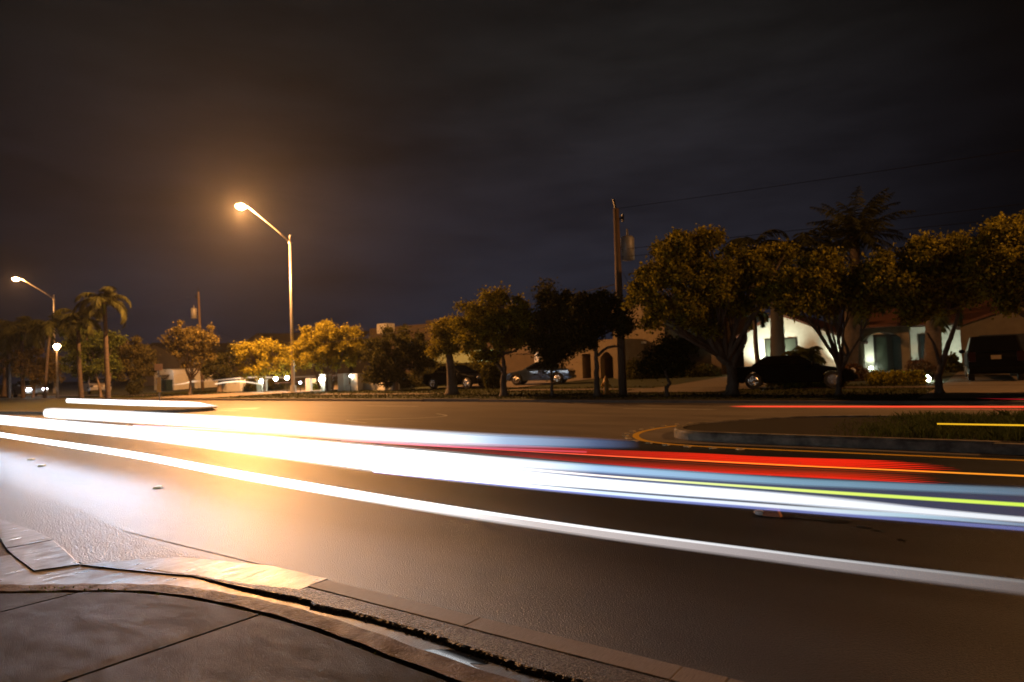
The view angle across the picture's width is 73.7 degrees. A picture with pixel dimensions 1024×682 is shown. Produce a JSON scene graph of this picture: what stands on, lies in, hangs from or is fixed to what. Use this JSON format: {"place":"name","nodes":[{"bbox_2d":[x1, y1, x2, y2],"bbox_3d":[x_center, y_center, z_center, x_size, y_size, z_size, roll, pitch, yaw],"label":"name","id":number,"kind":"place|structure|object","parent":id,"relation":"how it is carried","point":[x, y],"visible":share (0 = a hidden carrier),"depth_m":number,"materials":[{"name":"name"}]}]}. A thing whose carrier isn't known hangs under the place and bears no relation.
{"place":"outdoors","nodes":[
{"label":"outdoors","id":0,"kind":"place"},
{"bbox_2d":[0,481,200,563],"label":"side street","id":1,"kind":"structure","parent":0,"point":[81,536],"depth_m":6.82,"materials":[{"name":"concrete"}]},
{"bbox_2d":[0,398,210,410],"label":"median bed","id":2,"kind":"object","parent":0,"point":[14,404],"visible":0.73,"depth_m":36.04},
{"bbox_2d":[53,344,60,398],"bbox_3d":[-35.030,2.325,52.593,0.480,4.263,0.480,-3,-3,36],"label":"post lamp","id":3,"kind":"object","parent":2,"relation":"on","point":[55,346],"visible":0.87,"depth_m":52.52,"materials":[{"name":"metal"}]},
{"bbox_2d":[52,307,102,398],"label":"palm tree","id":4,"kind":"object","parent":2,"relation":"on","point":[77,321],"visible":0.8,"depth_m":50.16,"materials":[{"name":"green plant"}]},
{"bbox_2d":[72,286,131,398],"bbox_3d":[-27.774,0.155,46.581,3.754,7.652,3.841,-3,-3,36],"label":"palm tree","id":5,"kind":"object","parent":2,"relation":"on","point":[98,302],"visible":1,"depth_m":46.60,"materials":[{"name":"green plant"}]},
{"bbox_2d":[154,364,162,402],"bbox_3d":[-18.997,2.338,36.720,0.373,2.226,0.208,-1,-2,-21],"label":"sign post","id":6,"kind":"object","parent":2,"relation":"on","point":[158,367],"visible":0.83,"depth_m":36.68,"materials":[{"name":"metal"}]},
{"bbox_2d":[125,531,261,564],"bbox_3d":[-3.255,1.845,6.435,5.000,0.001,1.200,-3,-3,36],"label":"road shoulder","id":7,"kind":"object","parent":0,"point":[194,552],"visible":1,"depth_m":5.86},
{"bbox_2d":[0,592,446,681],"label":"sidewalk","id":8,"kind":"structure","parent":0,"point":[94,637],"depth_m":3.56,"materials":[{"name":"concrete"}]},
{"bbox_2d":[20,586,380,656],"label":"weeds","id":9,"kind":"object","parent":8,"relation":"on","point":[158,593],"visible":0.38,"depth_m":4.58,"materials":[{"name":"green plant"}]},
{"bbox_2d":[0,415,1023,681],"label":"road","id":10,"kind":"structure","parent":0,"point":[616,545],"depth_m":6.18,"materials":[{"name":"grey asphalt"}]},
{"bbox_2d":[0,398,216,413],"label":"median kerb","id":11,"kind":"structure","parent":10,"relation":"on","point":[118,412],"depth_m":29.36,"materials":[{"name":"grey concrete"}]},
{"bbox_2d":[176,448,904,539],"bbox_3d":[2.550,1.904,13.938,14.330,0.003,13.456,0,-3,-42],"label":"tar patch","id":12,"kind":"object","parent":10,"relation":"on","point":[837,521],"visible":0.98,"depth_m":6.22,"materials":[{"name":"black asphalt"}]},
{"bbox_2d":[754,509,782,517],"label":"litter","id":13,"kind":"object","parent":12,"relation":"on","point":[772,512],"visible":1,"depth_m":6.39,"materials":[{"name":"brown plastic"}]},
{"bbox_2d":[59,398,1023,404],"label":"kerb","id":14,"kind":"structure","parent":10,"relation":"on","point":[775,401],"depth_m":24.17,"materials":[{"name":"concrete"}]},
{"bbox_2d":[674,415,1023,454],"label":"median kerb","id":15,"kind":"structure","parent":10,"relation":"on","point":[966,446],"depth_m":10.98,"materials":[{"name":"grey concrete"}]},
{"bbox_2d":[683,417,1023,444],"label":"median bed","id":16,"kind":"object","parent":10,"relation":"on","point":[812,426],"visible":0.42,"depth_m":13.24,"materials":[{"name":"brown soil"}]},
{"bbox_2d":[826,405,1023,440],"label":"median grass","id":17,"kind":"structure","parent":16,"relation":"on","point":[983,425],"depth_m":11.37,"materials":[{"name":"green plant"}]},
{"bbox_2d":[0,400,1023,456],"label":"road","id":18,"kind":"structure","parent":0,"point":[595,420],"depth_m":19.76,"materials":[{"name":"grey asphalt"}]},
{"bbox_2d":[211,407,716,422],"bbox_3d":[-1.952,2.338,21.794,39.000,0.001,6.468,-3,-3,36],"label":"white marking","id":19,"kind":"object","parent":18,"relation":"on","point":[399,418],"visible":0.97,"depth_m":21.61,"materials":[{"name":"paint"}]},
{"bbox_2d":[632,425,1023,460],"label":"yellow line","id":20,"kind":"object","parent":18,"relation":"on","point":[635,436],"visible":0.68,"depth_m":10.63,"materials":[{"name":"paint"}]},
{"bbox_2d":[0,370,1023,400],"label":"verge lawn","id":21,"kind":"structure","parent":0,"point":[71,388],"depth_m":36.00,"materials":[{"name":"green plant"}]},
{"bbox_2d":[0,321,36,397],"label":"palm tree","id":22,"kind":"object","parent":21,"relation":"on","point":[8,369],"visible":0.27,"depth_m":59.81,"materials":[{"name":"green plant"}]},
{"bbox_2d":[0,316,46,397],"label":"palm tree","id":23,"kind":"object","parent":21,"relation":"on","point":[15,326],"visible":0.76,"depth_m":57.44,"materials":[{"name":"green plant"}]},
{"bbox_2d":[0,317,46,396],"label":"street tree","id":24,"kind":"object","parent":21,"relation":"on","point":[3,369],"visible":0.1,"depth_m":67.33,"materials":[{"name":"green plant"}]},
{"bbox_2d":[12,277,55,392],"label":"street lamp","id":25,"kind":"object","parent":21,"relation":"on","point":[54,350],"visible":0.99,"depth_m":75.90,"materials":[{"name":"grey metal"}]},
{"bbox_2d":[5,346,65,397],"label":"street tree","id":26,"kind":"object","parent":21,"relation":"on","point":[33,369],"visible":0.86,"depth_m":58.32,"materials":[{"name":"green plant"}]},
{"bbox_2d":[23,313,73,397],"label":"palm tree","id":27,"kind":"object","parent":21,"relation":"on","point":[46,328],"visible":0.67,"depth_m":55.21,"materials":[{"name":"green plant"}]},
{"bbox_2d":[56,325,128,397],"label":"street tree","id":28,"kind":"object","parent":21,"relation":"on","point":[93,368],"visible":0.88,"depth_m":51.06,"materials":[{"name":"green plant"}]},
{"bbox_2d":[83,378,111,393],"bbox_3d":[-39.485,4.251,64.616,2.240,1.450,4.550,0,-3,-44],"label":"parked car","id":29,"kind":"object","parent":21,"relation":"on","point":[89,386],"visible":0.47,"depth_m":63.26,"materials":[{"name":"silver metal"}]},
{"bbox_2d":[101,335,165,394],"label":"street tree","id":30,"kind":"object","parent":21,"relation":"on","point":[135,358],"visible":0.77,"depth_m":54.17,"materials":[{"name":"green plant"}]},
{"bbox_2d":[125,374,146,394],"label":"shrub","id":31,"kind":"object","parent":21,"relation":"on","point":[135,386],"visible":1,"depth_m":53.55,"materials":[{"name":"green plant"}]},
{"bbox_2d":[163,380,172,390],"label":"rubbish bin","id":32,"kind":"object","parent":21,"relation":"on","point":[168,385],"visible":1,"depth_m":65.46,"materials":[{"name":"teal plastic"}]},
{"bbox_2d":[154,368,217,389],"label":"garage","id":33,"kind":"structure","parent":21,"relation":"on","point":[179,378],"depth_m":68.73,"materials":[{"name":"white paint"}]},
{"bbox_2d":[157,320,221,394],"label":"street tree","id":34,"kind":"object","parent":21,"relation":"on","point":[190,339],"visible":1,"depth_m":48.76,"materials":[{"name":"green plant"}]},
{"bbox_2d":[142,343,242,385],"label":"house","id":35,"kind":"structure","parent":21,"relation":"on","point":[167,361],"depth_m":95.34,"materials":[{"name":"grey paint"}]},
{"bbox_2d":[191,288,203,389],"bbox_3d":[-29.267,-0.168,63.462,1.015,9.593,0.532,-1,-2,-13],"label":"utility pole","id":36,"kind":"object","parent":21,"relation":"on","point":[194,312],"visible":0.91,"depth_m":63.40,"materials":[{"name":"brown wood"}]},
{"bbox_2d":[197,343,242,391],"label":"street tree","id":37,"kind":"object","parent":21,"relation":"on","point":[223,365],"visible":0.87,"depth_m":55.01,"materials":[{"name":"green plant"}]},
{"bbox_2d":[217,378,245,391],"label":"garden wall","id":38,"kind":"structure","parent":21,"relation":"on","point":[235,386],"depth_m":54.43,"materials":[{"name":"white paint"}]},
{"bbox_2d":[257,379,267,390],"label":"garden wall","id":39,"kind":"structure","parent":21,"relation":"on","point":[258,386],"depth_m":52.65,"materials":[{"name":"white paint"}]},
{"bbox_2d":[227,336,298,391],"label":"street tree","id":40,"kind":"object","parent":21,"relation":"on","point":[260,349],"visible":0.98,"depth_m":50.38,"materials":[{"name":"green plant"}]},
{"bbox_2d":[242,377,285,390],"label":"shrub","id":41,"kind":"object","parent":21,"relation":"on","point":[274,385],"visible":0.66,"depth_m":54.30,"materials":[{"name":"green plant"}]},
{"bbox_2d":[235,202,296,392],"bbox_3d":[-16.632,-2.798,46.272,0.496,12.759,4.094,-4,-3,43],"label":"street lamp","id":42,"kind":"object","parent":21,"relation":"on","point":[240,205],"visible":0.98,"depth_m":47.45,"materials":[{"name":"grey metal"}]},
{"bbox_2d":[243,331,368,382],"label":"house","id":43,"kind":"structure","parent":21,"relation":"on","point":[301,375],"depth_m":87.08,"materials":[{"name":"grey paint"}]},
{"bbox_2d":[305,378,311,390],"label":"garden wall","id":44,"kind":"structure","parent":21,"relation":"on","point":[308,381],"depth_m":48.97,"materials":[{"name":"white paint"}]},
{"bbox_2d":[319,374,331,390],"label":"garden wall","id":45,"kind":"structure","parent":21,"relation":"on","point":[329,382],"depth_m":48.16,"materials":[{"name":"white paint"}]},
{"bbox_2d":[286,318,366,390],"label":"street tree","id":46,"kind":"object","parent":21,"relation":"on","point":[328,353],"visible":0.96,"depth_m":46.32,"materials":[{"name":"green plant"}]},
{"bbox_2d":[337,373,362,390],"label":"garden wall","id":47,"kind":"structure","parent":21,"relation":"on","point":[343,382],"depth_m":46.42,"materials":[{"name":"white paint"}]},
{"bbox_2d":[363,378,399,390],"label":"garden wall","id":48,"kind":"structure","parent":21,"relation":"on","point":[371,386],"depth_m":45.75,"materials":[{"name":"white paint"}]},
{"bbox_2d":[358,323,440,390],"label":"street tree","id":49,"kind":"object","parent":21,"relation":"on","point":[400,357],"visible":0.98,"depth_m":43.32,"materials":[{"name":"green plant"}]},
{"bbox_2d":[400,367,444,387],"bbox_3d":[-6.768,2.583,48.482,4.355,1.667,2.071,-2,-2,-2],"label":"shrub","id":50,"kind":"object","parent":21,"relation":"on","point":[411,382],"visible":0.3,"depth_m":48.14,"materials":[{"name":"green plant"}]},
{"bbox_2d":[421,314,469,394],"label":"street tree","id":51,"kind":"object","parent":21,"relation":"on","point":[442,330],"visible":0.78,"depth_m":33.91,"materials":[{"name":"green plant"}]},
{"bbox_2d":[427,361,497,372],"bbox_3d":[-3.791,2.324,51.845,5.995,1.975,2.188,-2,-2,1],"label":"shrub","id":52,"kind":"object","parent":21,"relation":"on","point":[475,367],"visible":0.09,"depth_m":51.56,"materials":[{"name":"green plant"}]},
{"bbox_2d":[369,314,563,374],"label":"house","id":53,"kind":"structure","parent":21,"relation":"on","point":[460,358],"depth_m":70.89,"materials":[{"name":"brown paint"}]},
{"bbox_2d":[443,280,541,396],"bbox_3d":[-0.709,-0.041,30.387,4.709,5.254,3.197,-2,-2,-10],"label":"street tree","id":54,"kind":"object","parent":21,"relation":"on","point":[482,320],"visible":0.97,"depth_m":30.06,"materials":[{"name":"green plant"}]},
{"bbox_2d":[479,363,506,388],"bbox_3d":[-1.117,2.095,40.421,1.619,1.712,1.278,-2,-2,-11],"label":"shrub","id":55,"kind":"object","parent":21,"relation":"on","point":[490,374],"visible":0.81,"depth_m":40.12,"materials":[{"name":"green plant"}]},
{"bbox_2d":[523,277,582,396],"bbox_3d":[1.820,-0.176,28.898,2.945,5.178,2.431,-2,-2,3],"label":"street tree","id":56,"kind":"object","parent":21,"relation":"on","point":[548,314],"visible":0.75,"depth_m":28.61,"materials":[{"name":"green plant"}]},
{"bbox_2d":[555,287,639,396],"bbox_3d":[3.420,0.070,27.565,3.503,4.497,2.544,-2,-2,12],"label":"street tree","id":57,"kind":"object","parent":21,"relation":"on","point":[590,317],"visible":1,"depth_m":27.29,"materials":[{"name":"green plant"}]},
{"bbox_2d":[601,376,610,394],"bbox_3d":[4.022,1.881,29.202,0.389,0.800,0.337,-3,-3,36],"label":"fire hydrant","id":58,"kind":"object","parent":21,"relation":"on","point":[606,385],"visible":0.97,"depth_m":29.12,"materials":[{"name":"metal"}]},
{"bbox_2d":[500,303,746,378],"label":"house","id":59,"kind":"structure","parent":21,"relation":"on","point":[583,366],"depth_m":50.06,"materials":[{"name":"beige paint"}]},
{"bbox_2d":[612,199,634,395],"bbox_3d":[4.615,-1.795,27.758,0.879,8.013,0.545,-2,-2,15],"label":"utility pole","id":60,"kind":"object","parent":21,"relation":"on","point":[627,242],"visible":0.91,"depth_m":27.67,"materials":[{"name":"brown wood"}]},
{"bbox_2d":[219,284,614,347],"bbox_3d":[-12.287,-0.533,45.627,0.036,1.261,48.904,0,-3,-43],"label":"overhead wire","id":61,"kind":"object","parent":60,"relation":"attached to","point":[421,327],"visible":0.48,"depth_m":39.92,"materials":[{"name":"metal"}]},
{"bbox_2d":[620,204,1019,249],"bbox_3d":[35.152,-5.875,6.535,75.057,1.441,0.016,-3,-2,35],"label":"overhead wire","id":62,"kind":"object","parent":60,"relation":"attached to","point":[862,222],"visible":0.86,"depth_m":22.55,"materials":[{"name":"metal"}]},
{"bbox_2d":[618,149,1023,208],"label":"overhead wire","id":63,"kind":"object","parent":60,"relation":"attached to","point":[831,178],"visible":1,"depth_m":23.18,"materials":[{"name":"metal"}]},
{"bbox_2d":[634,218,1007,255],"bbox_3d":[35.175,-5.231,6.518,75.062,1.131,0.016,-3,-2,35],"label":"overhead wire","id":64,"kind":"object","parent":60,"relation":"attached to","point":[853,234],"visible":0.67,"depth_m":22.70,"materials":[{"name":"metal"}]},
{"bbox_2d":[633,330,699,396],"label":"street tree","id":65,"kind":"object","parent":21,"relation":"on","point":[667,355],"visible":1,"depth_m":25.43,"materials":[{"name":"green plant"}]},
{"bbox_2d":[626,357,721,379],"bbox_3d":[10.342,1.854,44.808,6.753,1.856,2.059,-2,-2,-1],"label":"shrub","id":66,"kind":"object","parent":21,"relation":"on","point":[709,371],"visible":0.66,"depth_m":44.38,"materials":[{"name":"green plant"}]},
{"bbox_2d":[616,223,804,395],"bbox_3d":[7.281,-1.033,25.044,6.811,6.496,2.819,-2,-2,1],"label":"street tree","id":67,"kind":"object","parent":21,"relation":"on","point":[709,298],"visible":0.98,"depth_m":24.69,"materials":[{"name":"green plant"}]},
{"bbox_2d":[715,229,790,267],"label":"palm tree","id":68,"kind":"object","parent":21,"relation":"on","point":[746,240],"visible":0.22,"depth_m":54.39,"materials":[{"name":"green plant"}]},
{"bbox_2d":[744,309,769,362],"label":"palm tree","id":69,"kind":"object","parent":21,"relation":"on","point":[761,319],"visible":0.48,"depth_m":42.93,"materials":[{"name":"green plant"}]},
{"bbox_2d":[757,261,804,355],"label":"palm tree","id":70,"kind":"object","parent":21,"relation":"on","point":[777,340],"visible":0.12,"depth_m":40.13,"materials":[{"name":"brown plant"}]},
{"bbox_2d":[736,314,867,372],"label":"house","id":71,"kind":"structure","parent":21,"relation":"on","point":[801,332],"depth_m":44.83,"materials":[{"name":"white paint"}]},
{"bbox_2d":[764,337,796,355],"bbox_3d":[17.781,0.441,45.161,2.044,1.273,0.047,-3,-3,36],"label":"window","id":72,"kind":"structure","parent":71,"relation":"in","point":[790,343],"depth_m":44.92,"materials":[{"name":"white glass"}]},
{"bbox_2d":[770,227,837,315],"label":"palm tree","id":73,"kind":"object","parent":21,"relation":"on","point":[808,241],"visible":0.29,"depth_m":51.90,"materials":[{"name":"green plant"}]},
{"bbox_2d":[781,346,826,364],"bbox_3d":[16.132,1.251,37.704,2.542,2.031,2.608,-3,-3,36],"label":"shrub","id":74,"kind":"object","parent":21,"relation":"on","point":[812,353],"visible":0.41,"depth_m":37.17,"materials":[{"name":"green plant"}]},
{"bbox_2d":[761,371,849,387],"bbox_3d":[12.573,1.645,29.217,3.880,0.938,1.548,-2,-2,5],"label":"shrub","id":75,"kind":"object","parent":21,"relation":"on","point":[809,384],"visible":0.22,"depth_m":28.89,"materials":[{"name":"green plant"}]},
{"bbox_2d":[763,237,896,395],"bbox_3d":[10.800,-0.785,22.812,4.570,5.362,2.542,-2,-2,12],"label":"street tree","id":76,"kind":"object","parent":21,"relation":"on","point":[826,283],"visible":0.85,"depth_m":22.44,"materials":[{"name":"green plant"}]},
{"bbox_2d":[820,303,886,365],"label":"palm tree","id":77,"kind":"object","parent":21,"relation":"on","point":[852,332],"visible":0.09,"depth_m":37.84,"materials":[{"name":"brown plant"}]},
{"bbox_2d":[845,360,871,380],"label":"shrub","id":78,"kind":"object","parent":21,"relation":"on","point":[861,372],"visible":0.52,"depth_m":32.19,"materials":[{"name":"green plant"}]},
{"bbox_2d":[805,186,915,272],"bbox_3d":[26.590,-4.661,52.125,8.263,13.575,8.569,-3,-3,36],"label":"palm tree","id":79,"kind":"object","parent":21,"relation":"on","point":[850,244],"visible":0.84,"depth_m":51.70,"materials":[{"name":"green plant"}]},
{"bbox_2d":[864,368,928,384],"bbox_3d":[16.377,1.546,29.088,2.661,0.821,1.427,-2,-2,-9],"label":"shrub","id":80,"kind":"object","parent":21,"relation":"on","point":[918,376],"visible":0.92,"depth_m":28.76,"materials":[{"name":"green plant"}]},
{"bbox_2d":[902,357,936,377],"bbox_3d":[19.633,1.308,32.804,1.513,1.136,1.187,-2,-2,12],"label":"shrub","id":81,"kind":"object","parent":21,"relation":"on","point":[929,369],"visible":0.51,"depth_m":32.51,"materials":[{"name":"green plant"}]},
{"bbox_2d":[852,227,990,392],"bbox_3d":[13.402,-0.944,21.581,4.839,5.417,2.784,-2,-2,-5],"label":"street tree","id":82,"kind":"object","parent":21,"relation":"on","point":[934,286],"visible":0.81,"depth_m":21.28,"materials":[{"name":"green plant"}]},
{"bbox_2d":[859,298,996,370],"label":"house","id":83,"kind":"structure","parent":21,"relation":"on","point":[895,345],"depth_m":42.51,"materials":[{"name":"white paint"}]},
{"bbox_2d":[873,334,890,370],"bbox_3d":[23.616,0.834,43.566,0.924,2.531,0.047,-3,-3,36],"label":"door","id":84,"kind":"structure","parent":83,"relation":"in","point":[881,345],"depth_m":43.57,"materials":[{"name":"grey wood"}]},
{"bbox_2d":[889,334,901,370],"bbox_3d":[24.315,0.824,43.056,0.851,2.505,0.047,-3,-3,36],"label":"door","id":85,"kind":"structure","parent":83,"relation":"in","point":[895,341],"depth_m":43.13,"materials":[{"name":"grey wood"}]},
{"bbox_2d":[918,334,924,359],"bbox_3d":[25.587,0.658,42.131,0.793,2.173,0.047,-3,-3,36],"label":"window","id":86,"kind":"structure","parent":83,"relation":"in","point":[921,337],"depth_m":42.30,"materials":[{"name":"grey glass"}]},
{"bbox_2d":[888,308,968,371],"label":"palm tree","id":87,"kind":"object","parent":21,"relation":"on","point":[935,329],"visible":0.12,"depth_m":35.55,"materials":[{"name":"brown plant"}]},
{"bbox_2d":[943,351,963,371],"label":"shrub","id":88,"kind":"object","parent":21,"relation":"on","point":[953,364],"visible":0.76,"depth_m":36.34,"materials":[{"name":"green plant"}]},
{"bbox_2d":[952,209,1023,319],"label":"street tree","id":89,"kind":"object","parent":21,"relation":"on","point":[992,266],"visible":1,"depth_m":19.36,"materials":[{"name":"green plant"}]},
{"bbox_2d":[952,302,1023,364],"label":"house","id":90,"kind":"structure","parent":21,"relation":"on","point":[986,325],"depth_m":36.38,"materials":[{"name":"beige paint"}]},
{"bbox_2d":[979,333,1023,348],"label":"garage door","id":91,"kind":"structure","parent":90,"relation":"in","point":[1021,336],"depth_m":35.65,"materials":[{"name":"brown wood"}]},
{"bbox_2d":[0,385,1023,395],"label":"sidewalk","id":92,"kind":"structure","parent":0,"point":[658,388],"depth_m":30.56,"materials":[{"name":"concrete"}]},
{"bbox_2d":[11,380,48,396],"bbox_3d":[-43.970,4.320,62.247,4.550,1.450,2.240,-4,-3,40],"label":"parked car","id":93,"kind":"object","parent":92,"relation":"on","point":[16,390],"visible":0.66,"depth_m":61.45,"materials":[{"name":"black metal"}]},
{"bbox_2d":[0,380,1023,400],"bbox_3d":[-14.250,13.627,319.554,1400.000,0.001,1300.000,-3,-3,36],"label":"ground","id":94,"kind":"structure","parent":0,"point":[675,399],"depth_m":31.19,"materials":[{"name":"grey concrete"}]},
{"bbox_2d":[0,0,1023,383],"label":"sky","id":95,"kind":"structure","parent":0,"point":[414,157],"materials":[{"name":"black"}]},
{"bbox_2d":[151,371,1023,397],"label":"driveway","id":96,"kind":"structure","parent":0,"point":[959,378],"depth_m":29.50,"materials":[{"name":"concrete"}]},
{"bbox_2d":[422,365,484,388],"bbox_3d":[-3.413,2.255,43.183,4.650,1.420,2.220,-3,-3,36],"label":"parked car","id":97,"kind":"object","parent":96,"relation":"on","point":[468,377],"visible":0.73,"depth_m":42.75,"materials":[{"name":"black paint"}]},
{"bbox_2d":[506,361,575,384],"bbox_3d":[1.750,2.024,43.528,4.450,1.420,2.190,-3,-2,16],"label":"parked car","id":98,"kind":"object","parent":96,"relation":"on","point":[525,375],"visible":0.85,"depth_m":42.76,"materials":[{"name":"grey paint"}]},
{"bbox_2d":[736,355,857,388],"bbox_3d":[11.853,1.281,28.829,4.850,1.360,2.260,-3,-2,24],"label":"parked car","id":99,"kind":"object","parent":96,"relation":"on","point":[784,369],"visible":0.88,"depth_m":28.11,"materials":[{"name":"black paint"}]},
{"bbox_2d":[959,335,1023,380],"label":"parked car","id":100,"kind":"object","parent":96,"relation":"on","point":[1003,354],"visible":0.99,"depth_m":27.34,"materials":[{"name":"black paint"}]},
{"label":"road base","id":101,"kind":"structure","parent":0,"visible":0},
{"bbox_2d":[0,519,327,594],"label":"valley gutter","id":102,"kind":"object","parent":101,"relation":"on","point":[32,550],"visible":0.74,"depth_m":5.43,"materials":[{"name":"concrete"}]},
{"bbox_2d":[147,569,671,681],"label":"asphalt lip","id":103,"kind":"object","parent":101,"relation":"on","point":[536,660],"visible":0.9,"depth_m":3.71,"materials":[{"name":"grey asphalt"}]},
{"bbox_2d":[309,580,743,681],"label":"gutter strip","id":104,"kind":"object","parent":101,"relation":"on","point":[633,662],"visible":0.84,"depth_m":3.74,"materials":[{"name":"concrete"}]},
{"label":"sidewalk bed","id":105,"kind":"structure","parent":0,"visible":0},
{"bbox_2d":[0,583,520,681],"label":"kerb","id":106,"kind":"structure","parent":105,"relation":"on","point":[424,661],"depth_m":3.81,"materials":[{"name":"concrete"}]},
{"bbox_2d":[0,554,560,681],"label":"gutter pan","id":107,"kind":"object","parent":105,"relation":"on","point":[13,570],"visible":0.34,"depth_m":5.00,"materials":[{"name":"concrete"}]},
{"bbox_2d":[425,649,487,669],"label":"water","id":108,"kind":"structure","parent":107,"relation":"on","point":[463,657],"depth_m":3.57,"materials":[{"name":"white liquid"}]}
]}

